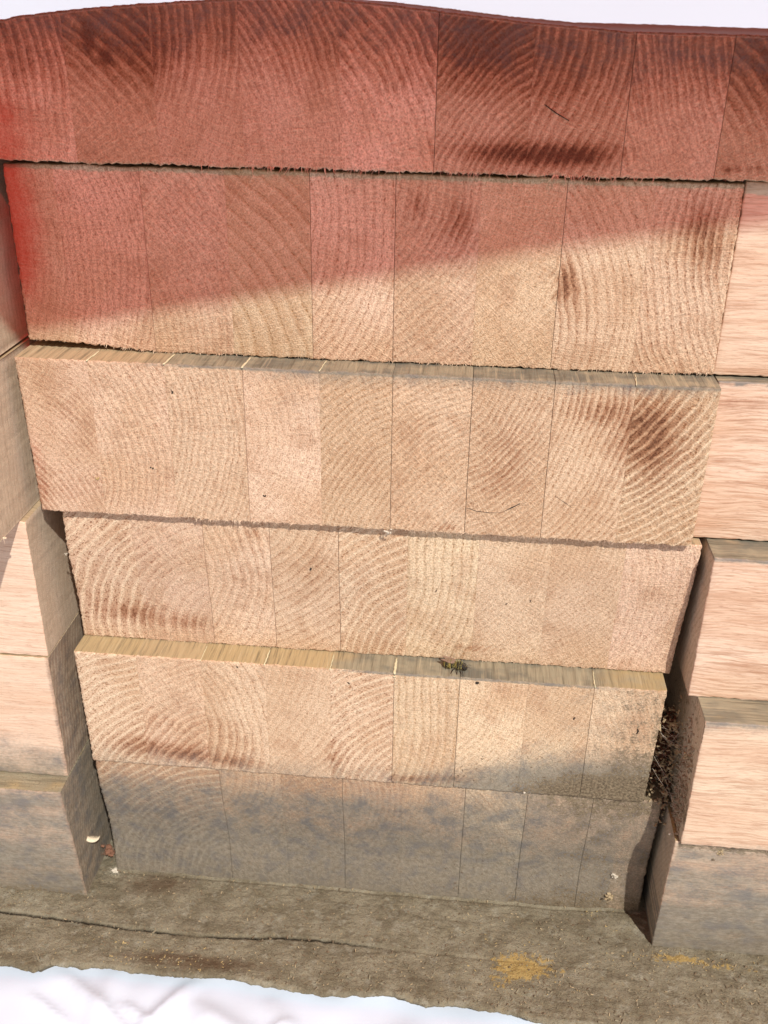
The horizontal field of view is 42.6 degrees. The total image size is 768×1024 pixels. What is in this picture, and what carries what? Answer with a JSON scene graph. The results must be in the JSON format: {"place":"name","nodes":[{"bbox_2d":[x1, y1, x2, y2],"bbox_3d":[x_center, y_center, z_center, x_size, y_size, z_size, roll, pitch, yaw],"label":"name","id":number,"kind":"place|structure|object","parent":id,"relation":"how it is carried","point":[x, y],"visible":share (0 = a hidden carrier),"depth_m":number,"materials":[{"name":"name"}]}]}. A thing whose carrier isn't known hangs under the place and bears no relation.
{"place":"outdoors","nodes":[
{"label":"outdoors","id":0,"kind":"place"},
{"bbox_2d":[0,966,539,1023],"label":"ground sheet","id":1,"kind":"object","parent":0,"point":[60,995],"visible":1,"depth_m":0.60,"materials":[{"name":"white plastic"}]},
{"bbox_2d":[0,838,767,1023],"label":"base board","id":2,"kind":"object","parent":1,"relation":"on","point":[417,922],"visible":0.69,"depth_m":0.62,"materials":[{"name":"brown wood"}]},
{"bbox_2d":[0,737,112,894],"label":"side block","id":3,"kind":"structure","parent":2,"relation":"on","point":[49,824],"depth_m":0.63,"materials":[{"name":"brown wood"}]},
{"bbox_2d":[0,610,89,775],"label":"side block","id":4,"kind":"structure","parent":3,"relation":"on","point":[43,727],"depth_m":0.60,"materials":[{"name":"beige wood"}]},
{"bbox_2d":[0,499,79,655],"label":"side block","id":5,"kind":"structure","parent":4,"relation":"on","point":[39,604],"depth_m":0.56,"materials":[{"name":"beige wood"}]},
{"bbox_2d":[0,335,39,541],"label":"side block","id":6,"kind":"structure","parent":5,"relation":"on","point":[19,495],"depth_m":0.52,"materials":[{"name":"beige wood"}]},
{"bbox_2d":[0,159,28,354],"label":"side block","id":7,"kind":"structure","parent":6,"relation":"on","point":[13,327],"depth_m":0.50,"materials":[{"name":"red wood"}]},
{"bbox_2d":[87,835,99,842],"bbox_3d":[-0.192,0.214,0.646,0.011,0.005,0.004,3,27,4],"label":"wood shaving","id":8,"kind":"object","parent":3,"relation":"attached to","point":[91,839],"visible":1,"depth_m":0.65,"materials":[{"name":"beige wood"}]},
{"bbox_2d":[99,844,114,857],"bbox_3d":[-0.186,0.230,0.668,0.014,0.013,0.009,3,27,4],"label":"sawdust clump","id":9,"kind":"object","parent":2,"relation":"on","point":[109,851],"visible":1,"depth_m":0.67,"materials":[{"name":"brown wood"}]},
{"bbox_2d":[110,867,118,874],"bbox_3d":[-0.183,0.244,0.666,0.008,0.009,0.006,3,27,4],"label":"sawdust clump","id":10,"kind":"object","parent":2,"relation":"on","point":[114,870],"visible":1,"depth_m":0.67,"materials":[{"name":"beige wood"}]},
{"bbox_2d":[96,760,662,911],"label":"laminated block","id":11,"kind":"structure","parent":2,"relation":"on","point":[368,835],"depth_m":0.63,"materials":[{"name":"brown wood"}]},
{"bbox_2d":[74,634,666,801],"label":"laminated block","id":12,"kind":"structure","parent":11,"relation":"on","point":[314,713],"depth_m":0.58,"materials":[{"name":"beige wood"}]},
{"bbox_2d":[63,511,701,673],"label":"laminated block","id":13,"kind":"structure","parent":12,"relation":"on","point":[550,601],"depth_m":0.55,"materials":[{"name":"beige wood"}]},
{"bbox_2d":[14,339,720,546],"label":"laminated block","id":14,"kind":"structure","parent":13,"relation":"on","point":[595,455],"depth_m":0.50,"materials":[{"name":"beige wood"}]},
{"bbox_2d":[3,160,744,376],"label":"laminated block","id":15,"kind":"structure","parent":14,"relation":"on","point":[625,274],"depth_m":0.48,"materials":[{"name":"beige wood"}]},
{"bbox_2d":[0,0,767,185],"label":"laminated block","id":16,"kind":"structure","parent":15,"relation":"on","point":[362,85],"depth_m":0.44,"materials":[{"name":"red wood"}]},
{"bbox_2d":[441,656,467,673],"bbox_3d":[0.041,0.087,0.564,0.018,0.007,0.011,7,28,12],"label":"bee","id":17,"kind":"object","parent":12,"relation":"on","point":[450,662],"visible":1,"depth_m":0.56,"materials":[{"name":"fur"}]},
{"bbox_2d":[443,750,649,896],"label":"dirt crumbs","id":18,"kind":"object","parent":11,"relation":"on","point":[537,865],"visible":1,"depth_m":0.59,"materials":[{"name":"soil"}]},
{"bbox_2d":[604,892,612,901],"bbox_3d":[0.146,0.250,0.639,0.007,0.008,0.007,3,27,4],"label":"sawdust clump","id":19,"kind":"object","parent":11,"relation":"on","point":[609,896],"visible":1,"depth_m":0.64,"materials":[{"name":"beige wood"}]},
{"bbox_2d":[647,706,678,809],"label":"dirt crumbs","id":20,"kind":"object","parent":11,"relation":"on","point":[664,724],"visible":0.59,"depth_m":0.60,"materials":[{"name":"brown soil"}]},
{"bbox_2d":[646,695,687,826],"bbox_3d":[0.167,0.148,0.587,0.019,0.087,0.028,3,27,4],"label":"dry plant debris","id":21,"kind":"object","parent":11,"relation":"on","point":[676,751],"visible":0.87,"depth_m":0.58,"materials":[{"name":"brown plant"}]},
{"bbox_2d":[648,725,686,816],"bbox_3d":[0.165,0.152,0.578,0.016,0.075,0.032,3,27,4],"label":"cobweb","id":22,"kind":"object","parent":11,"relation":"attached to","point":[666,757],"visible":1,"depth_m":0.57},
{"bbox_2d":[0,905,763,1023],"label":"dirt crumbs","id":23,"kind":"object","parent":2,"relation":"on","point":[287,983],"visible":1,"depth_m":0.60,"materials":[{"name":"brown soil"}]},
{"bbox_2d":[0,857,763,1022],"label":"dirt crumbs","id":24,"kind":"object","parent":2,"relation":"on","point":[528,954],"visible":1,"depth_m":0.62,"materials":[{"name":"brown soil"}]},
{"bbox_2d":[6,871,758,1020],"bbox_3d":[-0.004,0.270,0.625,0.599,0.002,0.091,3,27,4],"label":"sawdust","id":25,"kind":"object","parent":2,"relation":"on","point":[386,939],"visible":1,"depth_m":0.62},
{"bbox_2d":[81,910,754,994],"bbox_3d":[0.018,0.277,0.613,0.442,0.002,0.071,-2,27,-6],"label":"sawdust","id":26,"kind":"object","parent":2,"relation":"on","point":[467,965],"visible":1,"depth_m":0.61},
{"bbox_2d":[642,750,767,954],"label":"side block","id":27,"kind":"structure","parent":2,"relation":"on","point":[695,896],"depth_m":0.60,"materials":[{"name":"brown wood"}]},
{"bbox_2d":[668,714,697,834],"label":"dirt crumbs","id":28,"kind":"object","parent":27,"relation":"on","point":[676,790],"visible":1,"depth_m":0.57,"materials":[{"name":"brown soil"}]},
{"bbox_2d":[657,652,767,850],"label":"side block","id":29,"kind":"structure","parent":27,"relation":"on","point":[725,801],"depth_m":0.55,"materials":[{"name":"beige wood"}]},
{"bbox_2d":[675,537,767,700],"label":"side block","id":30,"kind":"structure","parent":29,"relation":"on","point":[721,649],"depth_m":0.53,"materials":[{"name":"beige wood"}]},
{"bbox_2d":[693,374,767,540],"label":"side block","id":31,"kind":"structure","parent":30,"relation":"on","point":[733,504],"depth_m":0.50,"materials":[{"name":"beige wood"}]},
{"bbox_2d":[713,180,767,376],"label":"side block","id":32,"kind":"structure","parent":31,"relation":"on","point":[742,348],"depth_m":0.47,"materials":[{"name":"beige wood"}]},
{"bbox_2d":[0,0,767,27],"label":"backdrop","id":33,"kind":"structure","parent":0,"point":[737,13],"depth_m":1.43,"materials":[{"name":"white"}]}
]}

